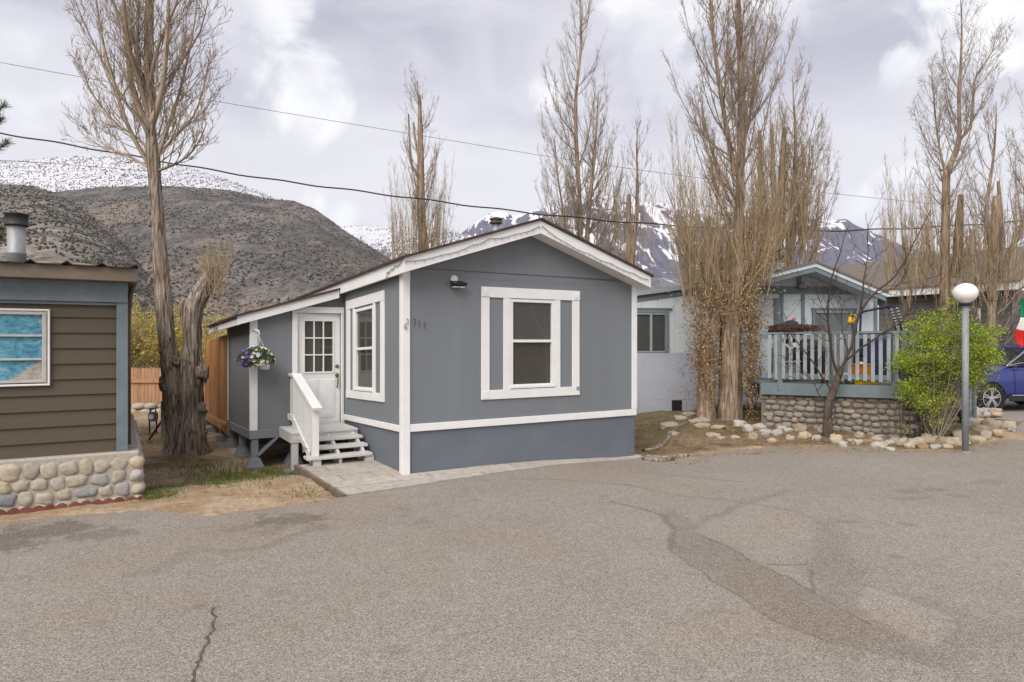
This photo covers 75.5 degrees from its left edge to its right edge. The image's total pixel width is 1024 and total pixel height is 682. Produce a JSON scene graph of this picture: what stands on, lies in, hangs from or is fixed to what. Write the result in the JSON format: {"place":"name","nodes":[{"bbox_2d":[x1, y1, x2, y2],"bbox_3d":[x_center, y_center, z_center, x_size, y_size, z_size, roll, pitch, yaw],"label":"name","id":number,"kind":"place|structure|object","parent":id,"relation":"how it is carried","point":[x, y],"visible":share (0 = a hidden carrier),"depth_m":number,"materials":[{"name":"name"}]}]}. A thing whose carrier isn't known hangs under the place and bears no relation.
{"place":"outdoors","nodes":[
{"label":"outdoors","id":0,"kind":"place"},
{"bbox_2d":[0,160,142,170],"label":"overhead wire","id":1,"kind":"object","parent":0,"point":[69,164],"visible":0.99,"depth_m":22.83,"materials":[{"name":"grey metal"}]},
{"bbox_2d":[0,184,212,341],"bbox_3d":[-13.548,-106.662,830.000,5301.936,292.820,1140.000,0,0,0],"label":"hill","id":2,"kind":"structure","parent":0,"point":[50,254],"depth_m":562.58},
{"bbox_2d":[55,186,391,335],"bbox_3d":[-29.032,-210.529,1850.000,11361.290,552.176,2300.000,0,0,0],"label":"foothill","id":3,"kind":"structure","parent":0,"point":[295,287],"depth_m":1271.91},
{"bbox_2d":[0,184,388,341],"bbox_3d":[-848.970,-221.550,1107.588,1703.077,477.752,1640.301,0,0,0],"label":"hillside scrub","id":4,"kind":"object","parent":3,"relation":"on","point":[75,253],"visible":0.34,"depth_m":900.33,"materials":[{"name":"plant"}]},
{"bbox_2d":[0,155,873,302],"bbox_3d":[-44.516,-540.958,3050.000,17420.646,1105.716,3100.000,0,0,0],"label":"mountain","id":5,"kind":"structure","parent":0,"point":[370,235],"depth_m":2773.76,"materials":[{"name":"white snow"}]},
{"bbox_2d":[0,155,471,258],"bbox_3d":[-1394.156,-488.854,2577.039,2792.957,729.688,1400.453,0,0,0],"label":"ridge forest","id":6,"kind":"object","parent":5,"relation":"on","point":[57,190],"visible":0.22,"depth_m":2749.88,"materials":[{"name":"plant"}]},
{"bbox_2d":[299,454,644,495],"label":"paver patio","id":7,"kind":"structure","parent":0,"point":[353,477],"depth_m":9.44,"materials":[{"name":"concrete"}]},
{"bbox_2d":[0,132,1018,231],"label":"overhead wire","id":8,"kind":"object","parent":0,"point":[408,197],"visible":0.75,"depth_m":17.95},
{"bbox_2d":[0,62,1018,211],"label":"overhead wire","id":9,"kind":"object","parent":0,"point":[438,138],"visible":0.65,"depth_m":24.78,"materials":[{"name":"grey metal"}]},
{"bbox_2d":[0,422,1023,681],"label":"asphalt","id":10,"kind":"structure","parent":0,"point":[814,564],"depth_m":5.25,"materials":[{"name":"grey asphalt"}]},
{"bbox_2d":[641,456,674,461],"bbox_3d":[2.417,1.975,11.029,0.559,0.114,0.304,0,0,18],"label":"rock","id":11,"kind":"object","parent":10,"relation":"on","point":[661,459],"visible":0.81,"depth_m":10.95,"materials":[{"name":"grey stone"}]},
{"bbox_2d":[641,453,689,458],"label":"dead branch","id":12,"kind":"object","parent":10,"relation":"on","point":[676,456],"visible":0.61,"depth_m":11.33,"materials":[{"name":"wood"}]},
{"bbox_2d":[936,344,1023,408],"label":"blue car","id":13,"kind":"object","parent":10,"relation":"on","point":[1009,384],"visible":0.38,"depth_m":17.29,"materials":[{"name":"blue paint"}]},
{"bbox_2d":[0,347,1023,521],"bbox_3d":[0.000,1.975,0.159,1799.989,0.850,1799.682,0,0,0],"label":"ground","id":14,"kind":"structure","parent":0,"point":[214,500],"depth_m":11.72,"materials":[{"name":"brown soil"}]},
{"bbox_2d":[0,98,15,241],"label":"pine tree","id":15,"kind":"object","parent":14,"relation":"on","point":[5,106],"visible":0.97,"depth_m":13.44,"materials":[{"name":"green plant"}]},
{"bbox_2d":[7,503,66,514],"bbox_3d":[-5.283,1.917,7.365,0.545,0.165,0.055,0,0,-31],"label":"edging block","id":16,"kind":"object","parent":14,"relation":"on","point":[12,511],"depth_m":7.34,"materials":[{"name":"red concrete"}]},
{"bbox_2d":[1,245,93,313],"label":"bare shrub","id":17,"kind":"object","parent":14,"relation":"on","point":[42,262],"visible":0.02,"depth_m":23.39,"materials":[{"name":"plant"}]},
{"bbox_2d":[0,212,145,510],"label":"brown house","id":18,"kind":"structure","parent":14,"relation":"on","point":[69,433],"depth_m":7.67,"materials":[{"name":"paint"}]},
{"bbox_2d":[0,308,49,386],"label":"window","id":19,"kind":"structure","parent":18,"relation":"in","point":[23,335],"depth_m":7.50,"materials":[{"name":"white paint"}]},
{"bbox_2d":[68,497,123,506],"bbox_3d":[-4.802,1.917,7.651,0.545,0.165,0.055,0,0,-31],"label":"edging block","id":20,"kind":"object","parent":14,"relation":"on","point":[100,502],"depth_m":7.63,"materials":[{"name":"red concrete"}]},
{"bbox_2d":[131,353,155,368],"bbox_3d":[-11.961,1.142,21.046,1.371,1.551,1.442,0,0,0],"label":"bare shrub","id":21,"kind":"object","parent":14,"relation":"on","point":[139,362],"visible":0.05,"depth_m":21.00,"materials":[{"name":"plant"}]},
{"bbox_2d":[131,403,160,411],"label":"stone wall","id":22,"kind":"structure","parent":14,"relation":"on","point":[144,407],"depth_m":19.34,"materials":[{"name":"beige stone"}]},
{"bbox_2d":[60,0,238,455],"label":"poplar tree","id":23,"kind":"object","parent":14,"relation":"on","point":[184,377],"visible":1,"depth_m":12.57,"materials":[{"name":"brown plant"}]},
{"bbox_2d":[126,493,173,500],"bbox_3d":[-4.336,1.936,7.962,0.545,0.165,0.055,2,-1,-31],"label":"edging block","id":24,"kind":"object","parent":14,"relation":"on","point":[131,497],"depth_m":7.89,"materials":[{"name":"red concrete"}]},
{"bbox_2d":[148,408,157,433],"bbox_3d":[-8.250,1.866,15.190,0.200,0.648,0.160,0,0,0],"label":"gas meter","id":25,"kind":"object","parent":14,"relation":"on","point":[152,416],"visible":0.88,"depth_m":15.16,"materials":[{"name":"black metal"}]},
{"bbox_2d":[131,293,182,368],"bbox_3d":[-12.335,0.075,22.192,3.188,3.608,3.835,0,0,-44],"label":"willow shrub","id":26,"kind":"object","parent":14,"relation":"on","point":[142,351],"visible":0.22,"depth_m":21.77,"materials":[{"name":"plant"}]},
{"bbox_2d":[161,401,163,438],"bbox_3d":[-7.601,1.750,14.500,0.150,0.880,0.120,0,0,0],"label":"green post","id":27,"kind":"object","parent":14,"relation":"on","point":[162,426],"visible":0.16,"depth_m":14.44,"materials":[{"name":"green metal"}]},
{"bbox_2d":[131,367,204,407],"bbox_3d":[-10.724,1.457,19.730,4.290,1.344,0.180,0,0,0],"label":"board fence","id":28,"kind":"object","parent":14,"relation":"on","point":[145,389],"visible":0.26,"depth_m":19.69,"materials":[{"name":"brown wood"}]},
{"bbox_2d":[137,300,224,366],"bbox_3d":[-11.396,0.153,22.848,2.997,3.426,3.909,0,0,-27],"label":"willow shrub","id":29,"kind":"object","parent":14,"relation":"on","point":[179,342],"visible":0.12,"depth_m":22.45,"materials":[{"name":"plant"}]},
{"bbox_2d":[175,313,239,364],"bbox_3d":[-9.639,0.467,22.225,3.144,2.862,2.958,0,0,0],"label":"willow shrub","id":30,"kind":"object","parent":14,"relation":"on","point":[218,334],"visible":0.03,"depth_m":21.79,"materials":[{"name":"plant"}]},
{"bbox_2d":[205,335,238,440],"bbox_3d":[-6.234,1.052,15.521,1.610,2.376,4.040,0,0,-31],"label":"cedar screen","id":31,"kind":"object","parent":14,"relation":"on","point":[216,383],"visible":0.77,"depth_m":14.75,"materials":[{"name":"wood"}]},
{"bbox_2d":[203,282,276,336],"bbox_3d":[-10.451,-0.259,26.115,3.794,4.156,3.128,0,0,0],"label":"bare shrub","id":32,"kind":"object","parent":14,"relation":"on","point":[228,311],"visible":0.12,"depth_m":25.84,"materials":[{"name":"plant"}]},
{"bbox_2d":[294,465,345,497],"bbox_3d":[-2.672,1.955,9.077,0.045,0.160,2.361,0,0,-32],"label":"wood edging board","id":33,"kind":"object","parent":14,"relation":"on","point":[336,492],"visible":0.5,"depth_m":8.97,"materials":[{"name":"brown wood"}]},
{"bbox_2d":[279,373,373,473],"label":"porch steps","id":34,"kind":"structure","parent":14,"relation":"on","point":[307,430],"depth_m":10.55,"materials":[{"name":"white paint"}]},
{"bbox_2d":[380,63,458,260],"bbox_3d":[-2.632,-3.162,20.001,2.717,10.306,2.452,0,0,0],"label":"poplar tree","id":35,"kind":"object","parent":14,"relation":"on","point":[424,238],"visible":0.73,"depth_m":19.88,"materials":[{"name":"beige plant"}]},
{"bbox_2d":[207,217,653,474],"bbox_3d":[-2.084,-0.007,12.800,6.250,5.024,7.155,0,0,-31],"label":"mobile home","id":36,"kind":"object","parent":14,"relation":"on","point":[518,347],"visible":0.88,"depth_m":10.57,"materials":[{"name":"grey paint"}]},
{"bbox_2d":[235,329,275,369],"bbox_3d":[-4.194,0.135,10.875,0.500,0.670,0.595,0,0,30],"label":"hanging basket","id":37,"kind":"object","parent":36,"relation":"hanging from","point":[266,359],"visible":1,"depth_m":10.77,"materials":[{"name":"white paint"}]},
{"bbox_2d":[298,313,339,423],"bbox_3d":[-3.398,0.493,11.658,0.743,1.955,0.118,0,0,-31],"label":"door","id":38,"kind":"structure","parent":36,"relation":"in","point":[318,334],"depth_m":11.71,"materials":[{"name":"white paint"}]},
{"bbox_2d":[346,290,384,401],"bbox_3d":[-2.410,0.112,10.874,0.092,1.769,1.935,0,0,-31],"label":"window","id":39,"kind":"structure","parent":36,"relation":"in","point":[364,319],"depth_m":10.90,"materials":[{"name":"white paint"}]},
{"bbox_2d":[405,226,539,263],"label":"string lights","id":40,"kind":"object","parent":36,"relation":"hanging from","point":[473,245],"visible":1,"depth_m":9.59,"materials":[{"name":"plastic"}]},
{"bbox_2d":[481,286,579,399],"bbox_3d":[0.315,0.032,10.485,1.835,1.715,0.102,0,0,-31],"label":"window","id":41,"kind":"structure","parent":36,"relation":"in","point":[531,327],"depth_m":10.48,"materials":[{"name":"white paint"}]},
{"bbox_2d":[542,226,648,280],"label":"string lights","id":42,"kind":"object","parent":36,"relation":"hanging from","point":[595,257],"visible":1,"depth_m":10.70,"materials":[{"name":"plastic"}]},
{"bbox_2d":[119,414,941,504],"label":"grass","id":43,"kind":"structure","parent":14,"relation":"on","point":[226,477],"depth_m":10.22,"materials":[{"name":"plant"}]},
{"bbox_2d":[148,423,1007,501],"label":"leaf litter","id":44,"kind":"object","parent":14,"relation":"on","point":[867,448],"visible":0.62,"depth_m":11.62,"materials":[{"name":"brown plant"}]},
{"bbox_2d":[534,0,630,256],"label":"poplar tree","id":45,"kind":"object","parent":14,"relation":"on","point":[577,207],"visible":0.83,"depth_m":21.93,"materials":[{"name":"beige plant"}]},
{"bbox_2d":[603,99,661,290],"bbox_3d":[3.815,-2.868,21.172,1.911,9.399,2.290,0,0,9],"label":"poplar tree","id":46,"kind":"object","parent":14,"relation":"on","point":[629,254],"visible":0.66,"depth_m":20.93,"materials":[{"name":"beige plant"}]},
{"bbox_2d":[642,421,688,451],"bbox_3d":[3.221,1.876,13.188,0.222,0.319,2.885,0,0,32],"label":"dead branch","id":47,"kind":"object","parent":14,"relation":"on","point":[665,441],"visible":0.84,"depth_m":12.55,"materials":[{"name":"wood"}]},
{"bbox_2d":[659,421,678,429],"bbox_3d":[3.300,1.772,13.850,0.439,0.180,0.382,0,0,0],"label":"rock","id":48,"kind":"object","parent":14,"relation":"on","point":[665,425],"visible":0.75,"depth_m":13.74,"materials":[{"name":"stone"}]},
{"bbox_2d":[673,415,686,419],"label":"rock","id":49,"kind":"object","parent":14,"relation":"on","point":[679,417],"visible":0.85,"depth_m":14.74,"materials":[{"name":"stone"}]},
{"bbox_2d":[688,418,703,422],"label":"rock","id":50,"kind":"object","parent":14,"relation":"on","point":[695,420],"visible":0.79,"depth_m":14.16,"materials":[{"name":"stone"}]},
{"bbox_2d":[694,422,710,427],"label":"rock","id":51,"kind":"object","parent":14,"relation":"on","point":[702,425],"visible":0.86,"depth_m":13.51,"materials":[{"name":"stone"}]},
{"bbox_2d":[705,432,720,436],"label":"rock","id":52,"kind":"object","parent":14,"relation":"on","point":[711,434],"visible":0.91,"depth_m":12.77,"materials":[{"name":"stone"}]},
{"bbox_2d":[641,0,805,421],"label":"poplar tree","id":53,"kind":"object","parent":14,"relation":"on","point":[727,294],"visible":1,"depth_m":14.53,"materials":[{"name":"beige plant"}]},
{"bbox_2d":[733,419,746,425],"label":"rock","id":54,"kind":"object","parent":14,"relation":"on","point":[736,422],"visible":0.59,"depth_m":13.52,"materials":[{"name":"stone"}]},
{"bbox_2d":[741,424,752,431],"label":"rock","id":55,"kind":"object","parent":14,"relation":"on","point":[747,427],"visible":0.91,"depth_m":13.07,"materials":[{"name":"stone"}]},
{"bbox_2d":[747,432,758,438],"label":"rock","id":56,"kind":"object","parent":14,"relation":"on","point":[753,435],"visible":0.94,"depth_m":12.63,"materials":[{"name":"stone"}]},
{"bbox_2d":[752,423,766,428],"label":"rock","id":57,"kind":"object","parent":14,"relation":"on","point":[759,426],"visible":0.7,"depth_m":13.21,"materials":[{"name":"stone"}]},
{"bbox_2d":[636,261,888,413],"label":"blue white house","id":58,"kind":"structure","parent":14,"relation":"on","point":[659,376],"depth_m":16.60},
{"bbox_2d":[637,308,672,351],"bbox_3d":[3.235,-0.274,16.501,1.570,1.111,0.059,0,0,-6],"label":"window","id":59,"kind":"structure","parent":58,"relation":"in","point":[652,327],"depth_m":16.55,"materials":[{"name":"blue glass"}]},
{"bbox_2d":[811,308,856,372],"bbox_3d":[8.173,-0.018,16.770,1.217,1.637,0.049,0,0,-6],"label":"window","id":60,"kind":"structure","parent":58,"relation":"in","point":[835,325],"depth_m":16.79,"materials":[{"name":"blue glass"}]},
{"bbox_2d":[758,428,771,435],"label":"rock","id":61,"kind":"object","parent":14,"relation":"on","point":[765,431],"visible":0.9,"depth_m":12.85,"materials":[{"name":"stone"}]},
{"bbox_2d":[771,429,782,435],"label":"rock","id":62,"kind":"object","parent":14,"relation":"on","point":[776,432],"visible":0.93,"depth_m":12.77,"materials":[{"name":"stone"}]},
{"bbox_2d":[731,48,842,272],"bbox_3d":[7.143,-2.941,17.434,2.818,9.583,2.969,0,0,26],"label":"poplar tree","id":63,"kind":"object","parent":14,"relation":"on","point":[800,212],"visible":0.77,"depth_m":17.36,"materials":[{"name":"beige plant"}]},
{"bbox_2d":[794,423,806,430],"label":"rock","id":64,"kind":"object","parent":14,"relation":"on","point":[800,427],"visible":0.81,"depth_m":13.06,"materials":[{"name":"stone"}]},
{"bbox_2d":[797,431,811,438],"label":"rock","id":65,"kind":"object","parent":14,"relation":"on","point":[805,434],"visible":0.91,"depth_m":12.64,"materials":[{"name":"stone"}]},
{"bbox_2d":[829,434,843,443],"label":"rock","id":66,"kind":"object","parent":14,"relation":"on","point":[834,438],"visible":0.7,"depth_m":12.23,"materials":[{"name":"stone"}]},
{"bbox_2d":[747,331,961,437],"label":"wooden deck","id":67,"kind":"structure","parent":14,"relation":"on","point":[860,407],"depth_m":13.00,"materials":[{"name":"grey wood"}]},
{"bbox_2d":[768,320,802,380],"bbox_3d":[5.878,0.221,14.218,0.770,1.352,0.523,0,0,0],"label":"trash bag","id":68,"kind":"object","parent":67,"relation":"on","point":[795,323],"visible":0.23,"depth_m":14.04,"materials":[{"name":"black plastic"}]},
{"bbox_2d":[766,323,825,331],"bbox_3d":[6.043,-0.268,13.998,1.299,0.219,0.401,0,0,0],"label":"dry vine bundle","id":69,"kind":"object","parent":68,"relation":"on","point":[800,328],"visible":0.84,"depth_m":13.95,"materials":[{"name":"brown plant"}]},
{"bbox_2d":[771,361,801,380],"bbox_3d":[5.848,0.633,14.100,0.560,0.430,0.440,0,0,-11],"label":"storage tote","id":70,"kind":"object","parent":67,"relation":"on","point":[787,371],"visible":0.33,"depth_m":13.91,"materials":[{"name":"grey plastic"}]},
{"bbox_2d":[793,339,824,380],"bbox_3d":[6.367,0.397,14.150,0.660,0.902,0.480,0,0,-17],"label":"covered grill","id":71,"kind":"object","parent":67,"relation":"on","point":[815,355],"visible":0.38,"depth_m":13.92,"materials":[{"name":"black plastic"}]},
{"bbox_2d":[847,363,870,374],"bbox_3d":[6.994,0.593,13.250,0.450,0.270,0.350,0,0,17],"label":"orange crate","id":72,"kind":"object","parent":67,"relation":"on","point":[861,369],"visible":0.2,"depth_m":13.10,"materials":[{"name":"plastic"}]},
{"bbox_2d":[852,379,878,384],"bbox_3d":[6.928,0.793,12.975,0.460,0.110,0.270,0,0,17],"label":"yellow tray","id":73,"kind":"object","parent":67,"relation":"on","point":[861,381],"visible":0.7,"depth_m":12.88,"materials":[{"name":"plastic"}]},
{"bbox_2d":[853,305,904,374],"bbox_3d":[7.941,0.044,14.267,0.983,1.613,0.677,0,0,20],"label":"canopy swing","id":74,"kind":"object","parent":67,"relation":"on","point":[876,347],"visible":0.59,"depth_m":14.07,"materials":[{"name":"blue fabric"}]},
{"bbox_2d":[955,346,976,418],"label":"deck stairs","id":75,"kind":"structure","parent":67,"relation":"attached to","point":[972,412],"depth_m":13.68,"materials":[{"name":"blue wood"}]},
{"bbox_2d":[851,439,863,444],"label":"rock","id":76,"kind":"object","parent":14,"relation":"on","point":[857,441],"visible":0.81,"depth_m":12.10,"materials":[{"name":"stone"}]},
{"bbox_2d":[854,431,865,437],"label":"rock","id":77,"kind":"object","parent":14,"relation":"on","point":[859,434],"visible":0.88,"depth_m":12.65,"materials":[{"name":"stone"}]},
{"bbox_2d":[869,435,883,441],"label":"rock","id":78,"kind":"object","parent":14,"relation":"on","point":[879,438],"visible":0.56,"depth_m":12.36,"materials":[{"name":"stone"}]},
{"bbox_2d":[870,441,885,448],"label":"rock","id":79,"kind":"object","parent":14,"relation":"on","point":[875,444],"visible":0.81,"depth_m":11.72,"materials":[{"name":"stone"}]},
{"bbox_2d":[764,192,1014,437],"bbox_3d":[6.841,-0.471,12.387,4.372,4.642,1.414,0,0,0],"label":"fruit tree","id":80,"kind":"object","parent":14,"relation":"on","point":[827,428],"visible":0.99,"depth_m":12.62,"materials":[{"name":"brown plant"}]},
{"bbox_2d":[895,437,907,444],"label":"rock","id":81,"kind":"object","parent":14,"relation":"on","point":[900,441],"visible":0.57,"depth_m":12.05,"materials":[{"name":"stone"}]},
{"bbox_2d":[879,294,937,345],"bbox_3d":[12.578,0.118,21.799,3.033,3.534,2.945,0,0,0],"label":"bare shrub","id":82,"kind":"object","parent":14,"relation":"on","point":[902,319],"visible":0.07,"depth_m":21.63,"materials":[{"name":"plant"}]},
{"bbox_2d":[903,442,915,447],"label":"rock","id":83,"kind":"object","parent":14,"relation":"on","point":[910,445],"visible":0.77,"depth_m":11.73,"materials":[{"name":"stone"}]},
{"bbox_2d":[903,398,918,437],"bbox_3d":[7.337,1.430,12.245,0.301,0.781,0.250,0,0,-26],"label":"bare sapling","id":84,"kind":"object","parent":14,"relation":"on","point":[909,432],"visible":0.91,"depth_m":12.24,"materials":[{"name":"green plant"}]},
{"bbox_2d":[907,437,924,444],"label":"rock","id":85,"kind":"object","parent":14,"relation":"on","point":[916,440],"visible":0.49,"depth_m":11.96,"materials":[{"name":"stone"}]},
{"bbox_2d":[916,443,929,448],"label":"rock","id":86,"kind":"object","parent":14,"relation":"on","point":[922,445],"visible":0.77,"depth_m":11.63,"materials":[{"name":"stone"}]},
{"bbox_2d":[921,432,937,442],"bbox_3d":[7.762,1.854,12.305,0.354,0.287,0.276,0,0,25],"label":"rock","id":87,"kind":"object","parent":14,"relation":"on","point":[928,438],"visible":0.48,"depth_m":12.23,"materials":[{"name":"stone"}]},
{"bbox_2d":[934,436,945,444],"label":"rock","id":88,"kind":"object","parent":14,"relation":"on","point":[940,440],"visible":0.45,"depth_m":12.10,"materials":[{"name":"stone"}]},
{"bbox_2d":[873,0,1016,334],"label":"poplar tree","id":89,"kind":"object","parent":14,"relation":"on","point":[947,260],"visible":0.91,"depth_m":19.89,"materials":[{"name":"beige plant"}]},
{"bbox_2d":[876,294,1018,435],"bbox_3d":[8.057,0.485,12.383,3.592,2.729,1.860,0,0,-28],"label":"green shrub","id":90,"kind":"object","parent":14,"relation":"on","point":[925,393],"visible":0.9,"depth_m":12.13,"materials":[{"name":"green plant"}]},
{"bbox_2d":[944,436,961,445],"bbox_3d":[8.033,1.861,12.043,0.302,0.251,0.313,0,0,28],"label":"rock","id":91,"kind":"object","parent":14,"relation":"on","point":[954,441],"visible":0.62,"depth_m":11.95,"materials":[{"name":"stone"}]},
{"bbox_2d":[950,429,970,438],"bbox_3d":[8.598,1.806,12.702,0.345,0.208,0.255,0,0,0],"label":"rock","id":92,"kind":"object","parent":14,"relation":"on","point":[956,433],"visible":0.42,"depth_m":12.63,"materials":[{"name":"stone"}]},
{"bbox_2d":[952,283,978,452],"bbox_3d":[7.691,0.510,11.219,0.372,2.981,0.372,0,0,0],"label":"lamp post","id":93,"kind":"object","parent":14,"relation":"on","point":[964,294],"visible":0.99,"depth_m":11.18,"materials":[{"name":"grey metal"}]},
{"bbox_2d":[961,417,979,425],"bbox_3d":[9.409,1.704,13.588,0.350,0.276,0.308,0,0,0],"label":"rock","id":94,"kind":"object","parent":14,"relation":"on","point":[972,420],"visible":0.34,"depth_m":13.48,"materials":[{"name":"stone"}]},
{"bbox_2d":[969,435,979,441],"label":"rock","id":95,"kind":"object","parent":14,"relation":"on","point":[973,438],"visible":0.69,"depth_m":12.36,"materials":[{"name":"stone"}]},
{"bbox_2d":[969,423,990,430],"bbox_3d":[9.264,1.737,13.130,0.334,0.195,0.354,0,0,-24],"label":"rock","id":96,"kind":"object","parent":14,"relation":"on","point":[976,427],"visible":0.72,"depth_m":13.03,"materials":[{"name":"stone"}]},
{"bbox_2d":[977,407,985,417],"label":"rock","id":97,"kind":"object","parent":14,"relation":"on","point":[980,412],"visible":0.34,"depth_m":14.32,"materials":[{"name":"stone"}]},
{"bbox_2d":[979,430,991,438],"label":"rock","id":98,"kind":"object","parent":14,"relation":"on","point":[987,434],"visible":0.78,"depth_m":12.65,"materials":[{"name":"stone"}]},
{"bbox_2d":[954,78,1023,344],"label":"poplar tree","id":99,"kind":"object","parent":14,"relation":"on","point":[993,234],"visible":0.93,"depth_m":18.89,"materials":[{"name":"beige plant"}]},
{"bbox_2d":[980,418,1002,428],"bbox_3d":[9.602,1.696,13.282,0.363,0.310,0.318,0,0,0],"label":"rock","id":100,"kind":"object","parent":14,"relation":"on","point":[992,423],"visible":0.64,"depth_m":13.17,"materials":[{"name":"stone"}]},
{"bbox_2d":[989,408,1003,417],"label":"rock","id":101,"kind":"object","parent":14,"relation":"on","point":[996,412],"visible":0.91,"depth_m":15.33,"materials":[{"name":"stone"}]},
{"bbox_2d":[990,429,1003,436],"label":"rock","id":102,"kind":"object","parent":14,"relation":"on","point":[996,432],"visible":0.87,"depth_m":12.77,"materials":[{"name":"stone"}]},
{"bbox_2d":[1006,423,1016,431],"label":"rock","id":103,"kind":"object","parent":14,"relation":"on","point":[1012,427],"visible":0.7,"depth_m":13.51,"materials":[{"name":"stone"}]},
{"bbox_2d":[0,0,1023,253],"label":"sky","id":104,"kind":"structure","parent":0,"point":[345,61],"materials":[{"name":"white"}]},
{"bbox_2d":[462,196,938,278],"bbox_3d":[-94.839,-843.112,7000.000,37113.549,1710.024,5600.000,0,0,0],"label":"snowy mountains","id":105,"kind":"structure","parent":0,"point":[484,225],"depth_m":6665.04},
{"bbox_2d":[836,246,1023,354],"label":"dark grey house","id":106,"kind":"structure","parent":0,"point":[857,270],"depth_m":25.00,"materials":[{"name":"paint"}]},
{"bbox_2d":[1008,289,1023,344],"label":"flag","id":107,"kind":"object","parent":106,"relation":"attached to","point":[1019,335],"visible":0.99,"depth_m":18.22,"materials":[{"name":"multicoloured fabric"}]},
{"bbox_2d":[984,399,1023,422],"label":"driveway","id":108,"kind":"structure","parent":0,"point":[1012,411],"depth_m":17.16,"materials":[{"name":"concrete"}]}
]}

